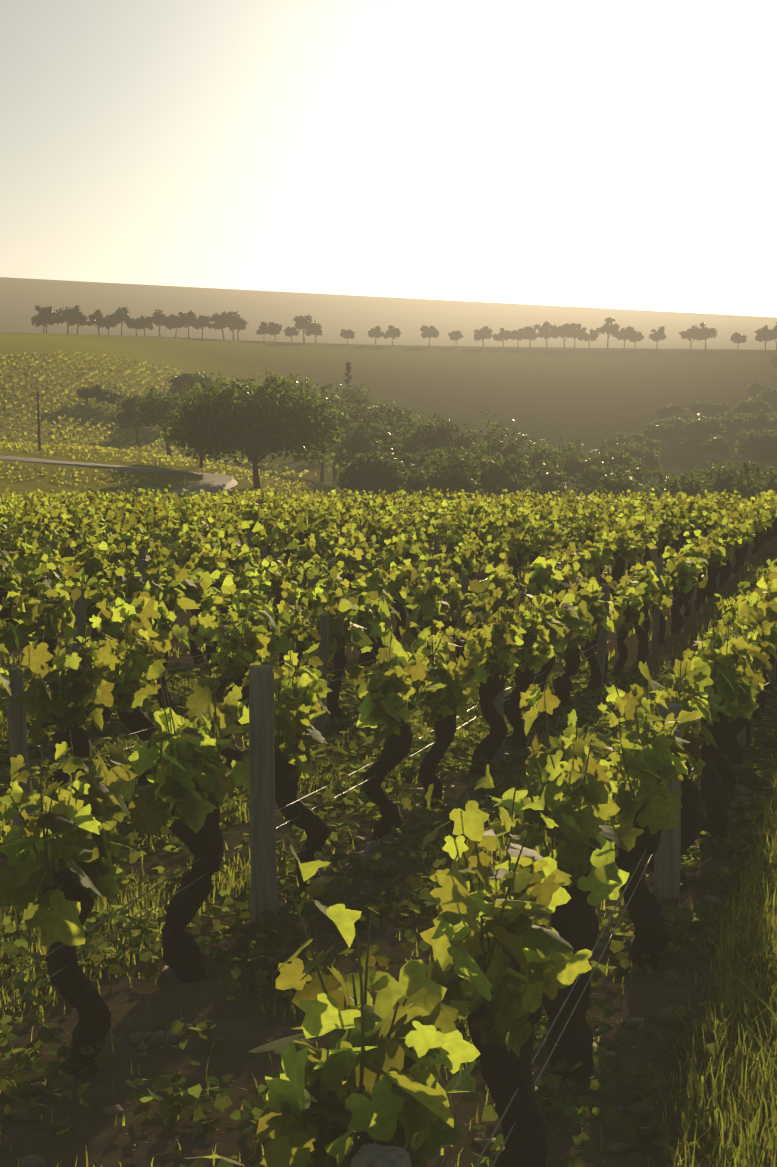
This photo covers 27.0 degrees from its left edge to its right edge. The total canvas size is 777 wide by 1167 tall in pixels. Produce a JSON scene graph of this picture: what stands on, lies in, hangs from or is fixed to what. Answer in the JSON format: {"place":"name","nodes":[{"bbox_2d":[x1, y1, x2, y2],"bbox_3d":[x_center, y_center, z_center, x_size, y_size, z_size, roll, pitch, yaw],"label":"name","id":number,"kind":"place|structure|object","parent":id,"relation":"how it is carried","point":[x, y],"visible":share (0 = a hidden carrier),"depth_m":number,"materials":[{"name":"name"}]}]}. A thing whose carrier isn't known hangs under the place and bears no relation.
{"place":"outdoors","nodes":[
{"label":"outdoors","id":0,"kind":"place"},
{"bbox_2d":[0,277,776,1166],"bbox_3d":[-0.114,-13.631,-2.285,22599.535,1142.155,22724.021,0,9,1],"label":"ground","id":1,"kind":"structure","parent":0,"point":[592,395],"depth_m":182.52,"materials":[{"name":"brown soil"}]},
{"bbox_2d":[30,391,45,449],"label":"utility pole","id":2,"kind":"object","parent":1,"relation":"on","point":[39,441],"visible":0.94,"depth_m":207.24,"materials":[{"name":"brown wood"}]},
{"bbox_2d":[0,455,236,533],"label":"country lane","id":3,"kind":"structure","parent":1,"relation":"on","point":[213,483],"depth_m":194.09,"materials":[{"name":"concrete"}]},
{"bbox_2d":[0,350,387,502],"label":"vineyard rows","id":4,"kind":"object","parent":1,"relation":"on","point":[136,450],"visible":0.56,"depth_m":364.88,"materials":[{"name":"green plant"}]},
{"bbox_2d":[0,547,706,1166],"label":"trellis wires","id":5,"kind":"object","parent":1,"relation":"on","point":[316,807],"visible":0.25,"depth_m":5.29,"materials":[{"name":"silver metal"}]},
{"bbox_2d":[0,518,776,1166],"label":"grapevine trunks","id":6,"kind":"object","parent":1,"relation":"on","point":[506,1074],"visible":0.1,"depth_m":6.76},
{"bbox_2d":[2,588,758,1166],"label":"vine shoots","id":7,"kind":"object","parent":6,"relation":"attached to","point":[364,1000],"visible":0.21,"depth_m":4.59,"materials":[{"name":"green plant"}]},
{"bbox_2d":[0,587,772,1166],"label":"vine leaves","id":8,"kind":"object","parent":6,"relation":"attached to","point":[402,1101],"visible":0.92,"depth_m":4.65,"materials":[{"name":"green plant"}]},
{"bbox_2d":[0,521,776,660],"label":"vine leaves","id":9,"kind":"object","parent":6,"relation":"attached to","point":[575,614],"visible":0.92,"depth_m":16.86,"materials":[{"name":"green plant"}]},
{"bbox_2d":[0,554,776,1166],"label":"grass","id":10,"kind":"structure","parent":1,"relation":"on","point":[740,996],"depth_m":5.67,"materials":[{"name":"green plant"}]},
{"bbox_2d":[0,707,776,1166],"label":"soil stones","id":11,"kind":"object","parent":1,"relation":"on","point":[144,1041],"visible":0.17,"depth_m":5.69,"materials":[{"name":"stone"}]},
{"bbox_2d":[0,661,776,1166],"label":"ground weeds","id":12,"kind":"object","parent":1,"relation":"on","point":[554,1103],"visible":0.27,"depth_m":6.24,"materials":[{"name":"green plant"}]},
{"bbox_2d":[2,500,776,1166],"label":"wooden posts","id":13,"kind":"object","parent":1,"relation":"on","point":[264,858],"visible":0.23,"depth_m":6.53,"materials":[{"name":"grey wood"}]},
{"bbox_2d":[40,320,776,501],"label":"trees","id":14,"kind":"object","parent":1,"relation":"on","point":[255,461],"visible":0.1,"depth_m":343.17,"materials":[{"name":"grey plant"}]},
{"bbox_2d":[160,370,351,471],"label":"tree foliage","id":15,"kind":"object","parent":14,"relation":"on","point":[265,416],"visible":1,"depth_m":193.88,"materials":[{"name":"green plant"}]},
{"bbox_2d":[31,305,776,342],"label":"distant tree line","id":16,"kind":"object","parent":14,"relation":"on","point":[45,316],"visible":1,"depth_m":741.17,"materials":[{"name":"green plant"}]},
{"bbox_2d":[76,356,776,532],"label":"woodland foliage","id":17,"kind":"object","parent":1,"relation":"on","point":[378,458],"visible":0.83,"depth_m":238.87,"materials":[{"name":"green plant"}]},
{"bbox_2d":[667,829,776,1166],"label":"verge grass","id":18,"kind":"structure","parent":1,"relation":"on","point":[774,1017],"depth_m":4.07,"materials":[{"name":"green plant"}]},
{"bbox_2d":[0,484,776,562],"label":"vine leaves","id":19,"kind":"object","parent":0,"point":[740,522],"visible":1,"depth_m":31.89,"materials":[{"name":"green plant"}]},
{"bbox_2d":[0,0,776,316],"label":"sky","id":20,"kind":"structure","parent":0,"point":[611,154],"materials":[{"name":"white"}]}
]}

